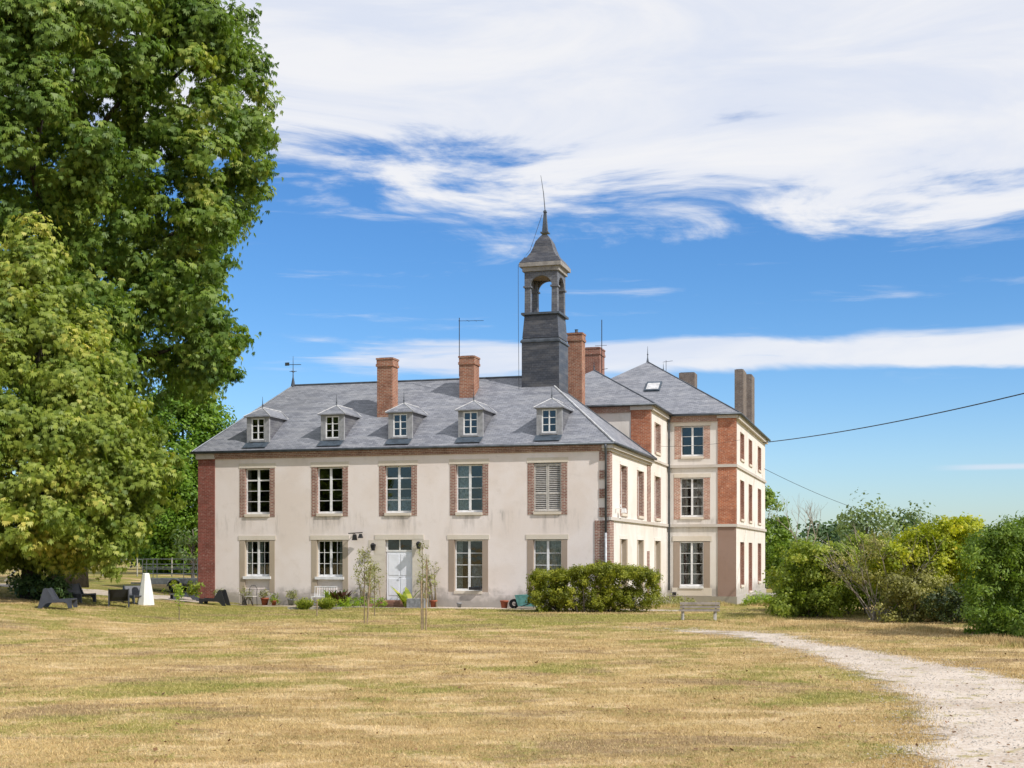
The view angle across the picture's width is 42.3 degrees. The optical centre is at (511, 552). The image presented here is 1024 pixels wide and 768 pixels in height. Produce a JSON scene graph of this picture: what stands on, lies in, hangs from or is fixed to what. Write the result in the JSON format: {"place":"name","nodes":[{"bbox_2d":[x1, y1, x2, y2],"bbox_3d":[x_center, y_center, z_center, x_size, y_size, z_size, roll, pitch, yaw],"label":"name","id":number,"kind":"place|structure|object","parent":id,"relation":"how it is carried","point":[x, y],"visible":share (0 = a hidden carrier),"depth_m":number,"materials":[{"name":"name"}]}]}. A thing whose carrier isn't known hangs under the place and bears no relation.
{"place":"outdoors","nodes":[
{"label":"outdoors","id":0,"kind":"place"},
{"bbox_2d":[0,584,198,601],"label":"path","id":1,"kind":"structure","parent":0,"point":[104,592],"depth_m":62.76,"materials":[{"name":"beige gravel"}]},
{"bbox_2d":[234,604,679,610],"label":"path","id":2,"kind":"structure","parent":0,"point":[475,607],"depth_m":60.51,"materials":[{"name":"beige gravel"}]},
{"bbox_2d":[258,589,269,604],"bbox_3d":[-11.880,2.105,63.235,0.540,0.791,0.408,0,0,18],"label":"plant pot","id":3,"kind":"object","parent":2,"relation":"on","point":[264,601],"visible":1,"depth_m":63.12,"materials":[{"name":"ceramic"}]},
{"bbox_2d":[268,593,279,605],"bbox_3d":[-11.331,2.193,62.900,0.635,0.615,0.673,0,0,42],"label":"plant pot","id":4,"kind":"object","parent":2,"relation":"on","point":[274,599],"visible":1,"depth_m":62.85,"materials":[{"name":"ceramic"}]},
{"bbox_2d":[286,590,297,605],"bbox_3d":[-10.493,2.106,63.020,0.658,0.787,0.654,0,0,0],"label":"plant pot","id":5,"kind":"object","parent":2,"relation":"on","point":[291,599],"visible":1,"depth_m":62.89,"materials":[{"name":"grey ceramic"}]},
{"bbox_2d":[311,586,336,605],"bbox_3d":[-8.856,2.041,62.291,1.140,0.917,0.460,0,0,16],"label":"garden bench","id":6,"kind":"object","parent":2,"relation":"on","point":[315,596],"visible":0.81,"depth_m":62.50,"materials":[{"name":"white paint"}]},
{"bbox_2d":[323,590,337,599],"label":"leafy plant","id":7,"kind":"object","parent":2,"relation":"on","point":[328,593],"visible":0.35,"depth_m":61.76,"materials":[{"name":"green plant"}]},
{"bbox_2d":[329,589,351,605],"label":"leafy plant","id":8,"kind":"object","parent":2,"relation":"on","point":[340,595],"visible":0.69,"depth_m":61.66,"materials":[{"name":"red plant"}]},
{"bbox_2d":[351,569,376,606],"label":"shrub","id":9,"kind":"object","parent":2,"relation":"on","point":[361,595],"visible":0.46,"depth_m":61.89,"materials":[{"name":"green plant"}]},
{"bbox_2d":[392,585,425,606],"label":"leafy plant","id":10,"kind":"object","parent":2,"relation":"on","point":[404,596],"visible":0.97,"depth_m":60.61,"materials":[{"name":"green plant"}]},
{"bbox_2d":[407,598,427,607],"bbox_3d":[-4.330,2.290,60.390,0.850,0.420,0.500,0,0,16],"label":"planter","id":11,"kind":"object","parent":2,"relation":"on","point":[414,602],"visible":0.83,"depth_m":60.17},
{"bbox_2d":[416,561,441,606],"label":"shrub","id":12,"kind":"object","parent":2,"relation":"on","point":[433,583],"visible":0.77,"depth_m":60.97,"materials":[{"name":"green plant"}]},
{"bbox_2d":[430,600,436,606],"bbox_3d":[-3.618,2.338,60.966,0.367,0.324,0.358,0,0,0],"label":"plant pot","id":13,"kind":"object","parent":2,"relation":"on","point":[432,603],"visible":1,"depth_m":60.84,"materials":[{"name":"ceramic"}]},
{"bbox_2d":[500,600,508,607],"bbox_3d":[-0.350,2.326,60.029,0.394,0.348,0.384,0,0,0],"label":"plant pot","id":14,"kind":"object","parent":2,"relation":"on","point":[504,603],"visible":0.97,"depth_m":59.90,"materials":[{"name":"ceramic"}]},
{"bbox_2d":[509,594,534,608],"bbox_3d":[0.683,2.170,59.212,1.676,0.660,0.720,0,0,16],"label":"wheelbarrow","id":15,"kind":"object","parent":2,"relation":"on","point":[519,600],"visible":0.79,"depth_m":58.97,"materials":[{"name":"teal paint"}]},
{"bbox_2d":[0,560,1023,767],"bbox_3d":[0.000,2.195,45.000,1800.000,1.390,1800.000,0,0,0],"label":"ground","id":16,"kind":"structure","parent":0,"point":[129,576],"depth_m":24.62,"materials":[{"name":"beige plant"}]},
{"bbox_2d":[6,569,74,602],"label":"undergrowth","id":17,"kind":"object","parent":16,"relation":"on","point":[58,584],"visible":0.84,"depth_m":52.82,"materials":[{"name":"green plant"}]},
{"bbox_2d":[38,588,77,607],"bbox_3d":[-17.046,1.680,49.621,1.260,0.756,0.820,0,0,-4],"label":"lounge chair","id":18,"kind":"object","parent":16,"relation":"on","point":[49,596],"visible":1,"depth_m":49.23,"materials":[{"name":"grey plastic"}]},
{"bbox_2d":[63,583,95,602],"bbox_3d":[-17.627,1.612,53.658,1.260,0.756,0.820,0,0,28],"label":"lounge chair","id":19,"kind":"object","parent":16,"relation":"on","point":[78,594],"visible":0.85,"depth_m":53.71,"materials":[{"name":"grey plastic"}]},
{"bbox_2d":[0,209,191,598],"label":"chestnut tree","id":20,"kind":"object","parent":16,"relation":"on","point":[99,476],"visible":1,"depth_m":51.57,"materials":[{"name":"green plant"}]},
{"bbox_2d":[108,589,129,607],"bbox_3d":[-15.994,1.822,53.836,0.820,0.756,1.260,0,0,-15],"label":"lounge chair","id":21,"kind":"object","parent":16,"relation":"on","point":[118,594],"visible":0.98,"depth_m":53.58,"materials":[{"name":"black plastic"}]},
{"bbox_2d":[121,585,141,603],"bbox_3d":[-16.081,1.763,56.601,0.820,0.756,1.260,0,0,-42],"label":"lounge chair","id":22,"kind":"object","parent":16,"relation":"on","point":[133,592],"visible":0.57,"depth_m":56.66,"materials":[{"name":"grey plastic"}]},
{"bbox_2d":[102,558,172,576],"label":"field fence","id":23,"kind":"object","parent":16,"relation":"on","point":[171,567],"visible":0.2,"depth_m":83.97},
{"bbox_2d":[0,0,284,587],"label":"chestnut tree","id":24,"kind":"object","parent":16,"relation":"on","point":[173,279],"visible":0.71,"depth_m":61.44,"materials":[{"name":"green plant"}]},
{"bbox_2d":[138,573,153,604],"bbox_3d":[-15.605,1.541,56.381,0.665,1.360,0.665,0,0,23],"label":"lamp cone","id":25,"kind":"object","parent":16,"relation":"on","point":[146,593],"visible":0.98,"depth_m":56.17,"materials":[{"name":"white plastic"}]},
{"bbox_2d":[117,493,179,569],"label":"broadleaf tree","id":26,"kind":"object","parent":16,"relation":"on","point":[131,566],"depth_m":119.74,"materials":[{"name":"green plant"}]},
{"bbox_2d":[131,559,197,591],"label":"trailer","id":27,"kind":"object","parent":16,"relation":"on","point":[183,581],"visible":0.62,"depth_m":68.44,"materials":[{"name":"metal"}]},
{"bbox_2d":[174,584,184,619],"bbox_3d":[-12.363,1.825,48.957,0.532,1.338,0.492,0,0,0],"label":"sapling","id":28,"kind":"object","parent":16,"relation":"on","point":[178,589],"visible":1,"depth_m":48.93,"materials":[{"name":"green plant"}]},
{"bbox_2d":[125,375,237,574],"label":"broadleaf tree","id":29,"kind":"object","parent":16,"relation":"on","point":[201,424],"visible":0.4,"depth_m":93.02,"materials":[{"name":"green plant"}]},
{"bbox_2d":[159,580,204,597],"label":"shrub","id":30,"kind":"object","parent":16,"relation":"on","point":[192,591],"visible":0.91,"depth_m":60.88,"materials":[{"name":"green plant"}]},
{"bbox_2d":[170,524,197,577],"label":"broadleaf tree","id":31,"kind":"object","parent":16,"relation":"on","point":[189,558],"visible":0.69,"depth_m":81.32,"materials":[{"name":"green plant"}]},
{"bbox_2d":[170,587,198,600],"bbox_3d":[-15.519,1.900,62.769,1.260,0.756,0.820,0,0,-25],"label":"lounge chair","id":32,"kind":"object","parent":16,"relation":"on","point":[185,595],"visible":0.5,"depth_m":62.55,"materials":[{"name":"grey plastic"}]},
{"bbox_2d":[199,589,230,605],"bbox_3d":[-13.736,2.066,61.136,1.260,0.756,0.820,0,0,4],"label":"lounge chair","id":33,"kind":"object","parent":16,"relation":"on","point":[221,597],"visible":0.94,"depth_m":60.74,"materials":[{"name":"black plastic"}]},
{"bbox_2d":[237,586,252,604],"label":"shrub","id":34,"kind":"object","parent":16,"relation":"on","point":[243,595],"visible":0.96,"depth_m":62.94,"materials":[{"name":"green plant"}]},
{"bbox_2d":[244,585,256,604],"bbox_3d":[-12.374,2.020,62.718,0.464,0.962,0.509,0,0,16],"label":"garden chair","id":35,"kind":"object","parent":16,"relation":"on","point":[251,596],"visible":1,"depth_m":62.55,"materials":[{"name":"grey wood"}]},
{"bbox_2d":[294,597,314,609],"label":"lavender","id":36,"kind":"object","parent":16,"relation":"on","point":[304,604],"visible":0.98,"depth_m":58.49,"materials":[{"name":"green plant"}]},
{"bbox_2d":[288,607,341,608],"bbox_3d":[-8.736,2.475,58.612,2.400,0.150,0.120,0,0,0],"label":"bed edging","id":37,"kind":"object","parent":16,"relation":"on","point":[314,608],"visible":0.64,"depth_m":58.55,"materials":[{"name":"stone"}]},
{"bbox_2d":[315,594,337,608],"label":"lavender","id":38,"kind":"object","parent":16,"relation":"on","point":[326,603],"visible":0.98,"depth_m":58.49,"materials":[{"name":"green plant"}]},
{"bbox_2d":[337,595,387,607],"bbox_3d":[-7.139,2.297,62.179,2.426,0.709,4.878,0,0,-8],"label":"flower bed","id":39,"kind":"object","parent":16,"relation":"on","point":[348,602],"visible":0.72,"depth_m":60.85,"materials":[{"name":"green plant"}]},
{"bbox_2d":[351,546,375,622],"bbox_3d":[-5.269,1.137,47.117,0.966,2.766,0.949,0,0,0],"label":"sapling","id":40,"kind":"object","parent":16,"relation":"on","point":[364,568],"visible":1,"depth_m":47.04,"materials":[{"name":"green plant"}]},
{"bbox_2d":[367,565,370,623],"bbox_3d":[-5.100,1.469,47.147,0.168,2.103,0.056,0,0,0],"label":"stake","id":41,"kind":"object","parent":16,"relation":"on","point":[368,595],"visible":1,"depth_m":47.13,"materials":[{"name":"brown wood"}]},
{"bbox_2d":[362,557,386,614],"bbox_3d":[-5.572,1.333,52.375,0.859,2.334,1.129,0,0,43],"label":"sapling","id":42,"kind":"object","parent":16,"relation":"on","point":[374,578],"visible":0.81,"depth_m":52.35,"materials":[{"name":"green plant"}]},
{"bbox_2d":[420,581,422,629],"bbox_3d":[-2.921,1.699,42.672,0.068,1.601,0.056,0,0,0],"label":"stake","id":43,"kind":"object","parent":16,"relation":"on","point":[421,603],"visible":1,"depth_m":42.65,"materials":[{"name":"brown wood"}]},
{"bbox_2d":[415,541,435,629],"bbox_3d":[-2.824,1.035,43.096,0.730,2.930,0.604,0,0,0],"label":"sapling","id":44,"kind":"object","parent":16,"relation":"on","point":[423,563],"visible":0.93,"depth_m":43.04,"materials":[{"name":"green plant"}]},
{"bbox_2d":[425,559,426,629],"bbox_3d":[-2.764,1.350,42.679,0.068,2.300,0.056,0,0,0],"label":"stake","id":45,"kind":"object","parent":16,"relation":"on","point":[426,600],"visible":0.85,"depth_m":42.66,"materials":[{"name":"brown wood"}]},
{"bbox_2d":[190,178,775,607],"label":"country house","id":46,"kind":"structure","parent":16,"relation":"on","point":[556,454],"depth_m":64.16,"materials":[{"name":"paint"}]},
{"bbox_2d":[240,468,274,516],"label":"window","id":47,"kind":"structure","parent":46,"relation":"in","point":[244,480],"depth_m":64.16,"materials":[{"name":"white paint"}]},
{"bbox_2d":[240,541,274,591],"bbox_3d":[-12.292,0.650,64.127,1.870,2.500,0.432,0,0,16],"label":"window","id":48,"kind":"structure","parent":46,"relation":"in","point":[262,581],"depth_m":64.16,"materials":[{"name":"white paint"}]},
{"bbox_2d":[311,467,347,516],"bbox_3d":[-8.633,-2.905,63.074,1.890,2.350,0.432,0,0,16],"label":"window","id":49,"kind":"structure","parent":46,"relation":"in","point":[315,472],"depth_m":63.12,"materials":[{"name":"white paint"}]},
{"bbox_2d":[311,540,347,592],"bbox_3d":[-8.634,0.650,63.075,1.890,2.500,0.432,0,0,16],"label":"window","id":50,"kind":"structure","parent":46,"relation":"in","point":[340,581],"depth_m":63.10,"materials":[{"name":"white paint"}]},
{"bbox_2d":[379,466,416,515],"bbox_3d":[-5.304,-2.905,62.123,1.890,2.350,0.432,0,0,16],"label":"window","id":51,"kind":"structure","parent":46,"relation":"in","point":[388,506],"depth_m":62.17,"materials":[{"name":"white paint"}]},
{"bbox_2d":[386,540,411,599],"bbox_3d":[-5.261,0.795,62.088,1.350,2.830,0.144,0,0,16],"label":"door","id":52,"kind":"structure","parent":46,"relation":"in","point":[399,562],"depth_m":62.11,"materials":[{"name":"paint"}]},
{"bbox_2d":[448,540,487,593],"bbox_3d":[-1.983,0.650,61.170,1.920,2.500,0.432,0,0,16],"label":"window","id":53,"kind":"structure","parent":46,"relation":"in","point":[479,576],"depth_m":61.23,"materials":[{"name":"white paint"}]},
{"bbox_2d":[450,464,487,515],"bbox_3d":[-1.946,-2.905,61.160,1.860,2.350,0.432,0,0,16],"label":"window","id":54,"kind":"structure","parent":46,"relation":"in","point":[465,471],"depth_m":61.22,"materials":[{"name":"white paint"}]},
{"bbox_2d":[469,587,481,589],"bbox_3d":[-1.692,1.630,60.788,0.560,0.140,0.200,0,0,16],"label":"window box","id":55,"kind":"object","parent":46,"relation":"on","point":[475,588],"visible":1,"depth_m":60.69,"materials":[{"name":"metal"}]},
{"bbox_2d":[527,540,566,593],"bbox_3d":[1.631,0.650,60.134,1.880,2.500,0.432,0,0,16],"label":"window","id":56,"kind":"structure","parent":46,"relation":"in","point":[543,554],"depth_m":60.23,"materials":[{"name":"white paint"}]},
{"bbox_2d":[528,463,566,514],"bbox_3d":[1.631,-2.905,60.079,1.860,2.350,0.330,0,0,16],"label":"window","id":57,"kind":"structure","parent":46,"relation":"in","point":[557,508],"depth_m":60.05,"materials":[{"name":"white paint"}]},
{"bbox_2d":[620,465,627,516],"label":"window","id":58,"kind":"structure","parent":46,"relation":"in","point":[623,470],"depth_m":63.02,"materials":[{"name":"white paint"}]},
{"bbox_2d":[620,539,627,588],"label":"window","id":59,"kind":"structure","parent":46,"relation":"in","point":[623,543],"depth_m":63.03,"materials":[{"name":"white paint"}]},
{"bbox_2d":[637,470,643,518],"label":"window","id":60,"kind":"structure","parent":46,"relation":"in","point":[640,475],"depth_m":67.24,"materials":[{"name":"white paint"}]},
{"bbox_2d":[637,540,643,589],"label":"window","id":61,"kind":"structure","parent":46,"relation":"in","point":[640,544],"depth_m":67.24,"materials":[{"name":"white paint"}]},
{"bbox_2d":[654,476,660,521],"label":"window","id":62,"kind":"structure","parent":46,"relation":"in","point":[657,481],"depth_m":72.17,"materials":[{"name":"white paint"}]},
{"bbox_2d":[654,541,660,590],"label":"window","id":63,"kind":"structure","parent":46,"relation":"in","point":[657,544],"depth_m":72.17,"materials":[{"name":"white paint"}]},
{"bbox_2d":[654,422,660,456],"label":"window","id":64,"kind":"structure","parent":46,"relation":"in","point":[657,428],"depth_m":72.17,"materials":[{"name":"white paint"}]},
{"bbox_2d":[673,542,709,588],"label":"window","id":65,"kind":"structure","parent":46,"relation":"in","point":[678,547],"depth_m":74.35,"materials":[{"name":"white paint"}]},
{"bbox_2d":[674,478,709,519],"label":"window","id":66,"kind":"structure","parent":46,"relation":"in","point":[681,488],"depth_m":74.33,"materials":[{"name":"white paint"}]},
{"bbox_2d":[675,426,709,458],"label":"window","id":67,"kind":"structure","parent":46,"relation":"in","point":[706,429],"depth_m":74.24,"materials":[{"name":"white paint"}]},
{"bbox_2d":[740,432,744,462],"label":"window","id":68,"kind":"structure","parent":46,"relation":"in","point":[741,436],"depth_m":77.46,"materials":[{"name":"white paint"}]},
{"bbox_2d":[740,480,744,521],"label":"window","id":69,"kind":"structure","parent":46,"relation":"in","point":[741,483],"depth_m":77.46,"materials":[{"name":"white paint"}]},
{"bbox_2d":[740,542,744,587],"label":"window","id":70,"kind":"structure","parent":46,"relation":"in","point":[741,544],"depth_m":77.46,"materials":[{"name":"white paint"}]},
{"bbox_2d":[749,441,752,466],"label":"window","id":71,"kind":"structure","parent":46,"relation":"in","point":[750,442],"depth_m":81.92,"materials":[{"name":"white paint"}]},
{"bbox_2d":[749,485,752,522],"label":"window","id":72,"kind":"structure","parent":46,"relation":"in","point":[750,486],"depth_m":81.92,"materials":[{"name":"white paint"}]},
{"bbox_2d":[749,543,752,592],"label":"window","id":73,"kind":"structure","parent":46,"relation":"in","point":[750,544],"depth_m":81.92,"materials":[{"name":"white paint"}]},
{"bbox_2d":[758,448,761,472],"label":"window","id":74,"kind":"structure","parent":46,"relation":"in","point":[759,449],"depth_m":87.59,"materials":[{"name":"white paint"}]},
{"bbox_2d":[758,490,761,524],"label":"window","id":75,"kind":"structure","parent":46,"relation":"in","point":[759,491],"depth_m":87.59,"materials":[{"name":"white paint"}]},
{"bbox_2d":[758,544,761,583],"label":"window","id":76,"kind":"structure","parent":46,"relation":"in","point":[759,545],"depth_m":87.59,"materials":[{"name":"white paint"}]},
{"bbox_2d":[765,469,901,521],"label":"overhead cable","id":77,"kind":"object","parent":46,"relation":"attached to","point":[810,490],"visible":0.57,"depth_m":95.90,"materials":[{"name":"rubber"}]},
{"bbox_2d":[763,393,1023,442],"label":"overhead cable","id":78,"kind":"object","parent":46,"relation":"attached to","point":[902,420],"visible":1,"depth_m":67.59,"materials":[{"name":"metal"}]},
{"bbox_2d":[7,508,989,566],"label":"woodland","id":79,"kind":"object","parent":16,"relation":"on","point":[823,533],"visible":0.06,"depth_m":223.22,"materials":[{"name":"green plant"}]},
{"bbox_2d":[525,559,664,612],"bbox_3d":[3.519,1.510,56.295,6.010,2.616,2.658,0,0,0],"label":"hedge","id":80,"kind":"object","parent":16,"relation":"on","point":[557,595],"visible":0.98,"depth_m":55.73,"materials":[{"name":"green plant"}]},
{"bbox_2d":[653,591,695,605],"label":"leafy plants","id":81,"kind":"object","parent":16,"relation":"on","point":[663,599],"visible":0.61,"depth_m":68.36,"materials":[{"name":"green plant"}]},
{"bbox_2d":[679,602,719,619],"bbox_3d":[6.987,2.165,49.355,1.480,0.680,0.560,0,0,3],"label":"park bench","id":82,"kind":"object","parent":16,"relation":"on","point":[715,605],"visible":1,"depth_m":49.11,"materials":[{"name":"grey wood"}]},
{"bbox_2d":[741,590,774,605],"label":"leafy plants","id":83,"kind":"object","parent":16,"relation":"on","point":[753,598],"visible":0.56,"depth_m":72.64,"materials":[{"name":"green plant"}]},
{"bbox_2d":[765,486,798,588],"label":"broadleaf tree","id":84,"kind":"object","parent":16,"relation":"on","point":[778,534],"visible":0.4,"depth_m":106.98,"materials":[{"name":"green plant"}]},
{"bbox_2d":[766,533,809,565],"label":"distant tree","id":85,"kind":"object","parent":16,"relation":"on","point":[798,538],"visible":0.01,"depth_m":139.22,"materials":[{"name":"green plant"}]},
{"bbox_2d":[769,494,823,542],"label":"bare tree","id":86,"kind":"object","parent":16,"relation":"on","point":[809,507],"visible":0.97,"depth_m":90.34,"materials":[{"name":"grey plant"}]},
{"bbox_2d":[758,536,864,618],"bbox_3d":[11.714,1.266,52.020,4.209,3.842,4.000,0,0,0],"label":"shrub","id":87,"kind":"object","parent":16,"relation":"on","point":[795,596],"visible":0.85,"depth_m":51.02,"materials":[{"name":"green plant"}]},
{"bbox_2d":[808,533,826,546],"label":"distant tree","id":88,"kind":"object","parent":16,"relation":"on","point":[812,537],"visible":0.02,"depth_m":148.68,"materials":[{"name":"green plant"}]},
{"bbox_2d":[821,528,904,614],"bbox_3d":[14.176,0.846,53.950,5.364,3.737,4.209,0,0,0],"label":"shrub","id":89,"kind":"object","parent":16,"relation":"on","point":[854,542],"visible":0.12,"depth_m":53.34,"materials":[{"name":"green plant"}]},
{"bbox_2d":[830,487,903,561],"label":"broadleaf tree","id":90,"kind":"object","parent":16,"relation":"on","point":[867,523],"visible":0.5,"depth_m":81.16,"materials":[{"name":"green plant"}]},
{"bbox_2d":[767,562,983,610],"bbox_3d":[16.027,1.151,56.911,10.083,3.678,4.606,0,0,0],"label":"shrub","id":91,"kind":"object","parent":16,"relation":"on","point":[856,591],"depth_m":57.05,"materials":[{"name":"green plant"}]},
{"bbox_2d":[730,612,1023,647],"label":"tall grass","id":92,"kind":"structure","parent":16,"relation":"on","point":[1007,640],"depth_m":42.64,"materials":[{"name":"beige plant"}]},
{"bbox_2d":[813,523,945,620],"bbox_3d":[13.925,0.838,49.256,5.513,4.024,3.426,0,0,0],"label":"twiggy bush","id":93,"kind":"object","parent":16,"relation":"on","point":[862,574],"visible":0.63,"depth_m":48.86,"materials":[{"name":"green plant"}]},
{"bbox_2d":[745,630,1023,683],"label":"tall grass","id":94,"kind":"structure","parent":16,"relation":"on","point":[917,657],"depth_m":31.99,"materials":[{"name":"beige plant"}]},
{"bbox_2d":[867,566,961,622],"bbox_3d":[14.690,1.695,47.946,3.700,2.493,2.533,0,0,0],"label":"shrub","id":95,"kind":"object","parent":16,"relation":"on","point":[904,589],"visible":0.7,"depth_m":47.60,"materials":[{"name":"green plant"}]},
{"bbox_2d":[892,500,940,539],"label":"broadleaf tree","id":96,"kind":"object","parent":16,"relation":"on","point":[918,520],"visible":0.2,"depth_m":84.79,"materials":[{"name":"green plant"}]},
{"bbox_2d":[863,512,986,618],"bbox_3d":[15.879,0.463,50.072,5.530,4.108,4.053,0,0,0],"label":"shrub","id":97,"kind":"object","parent":16,"relation":"on","point":[954,529],"visible":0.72,"depth_m":48.95,"materials":[{"name":"yellow plant"}]},
{"bbox_2d":[918,583,1012,624],"bbox_3d":[16.109,1.891,46.926,3.843,2.305,2.950,0,0,0],"label":"shrub","id":98,"kind":"object","parent":16,"relation":"on","point":[950,606],"visible":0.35,"depth_m":46.44,"materials":[{"name":"green plant"}]},
{"bbox_2d":[953,510,1023,638],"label":"shrub","id":99,"kind":"object","parent":16,"relation":"on","point":[997,552],"visible":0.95,"depth_m":38.58,"materials":[{"name":"green plant"}]},
{"bbox_2d":[0,0,1023,543],"label":"sky","id":100,"kind":"structure","parent":0,"point":[822,201],"materials":[{"name":"blue"}]},
{"bbox_2d":[5,620,1021,767],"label":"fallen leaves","id":101,"kind":"object","parent":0,"point":[229,739],"visible":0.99,"depth_m":21.06,"materials":[{"name":"brown plant"}]},
{"bbox_2d":[587,600,769,609],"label":"tall grass","id":102,"kind":"structure","parent":0,"point":[723,603],"depth_m":72.35,"materials":[{"name":"beige plant"}]},
{"bbox_2d":[629,627,1023,767],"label":"driveway","id":103,"kind":"structure","parent":0,"point":[1015,759],"depth_m":22.55,"materials":[{"name":"beige gravel"}]},
{"bbox_2d":[696,633,971,767],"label":"tall grass","id":104,"kind":"structure","parent":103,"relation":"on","point":[915,718],"depth_m":19.23,"materials":[{"name":"plant"}]},
{"bbox_2d":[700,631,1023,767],"bbox_3d":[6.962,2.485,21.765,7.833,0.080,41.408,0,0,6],"label":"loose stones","id":105,"kind":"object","parent":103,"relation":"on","point":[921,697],"visible":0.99,"depth_m":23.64,"materials":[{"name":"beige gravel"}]},
{"bbox_2d":[941,601,961,621],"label":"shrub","id":106,"kind":"object","parent":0,"point":[954,617],"visible":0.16,"depth_m":47.64,"materials":[{"name":"green plant"}]}
]}

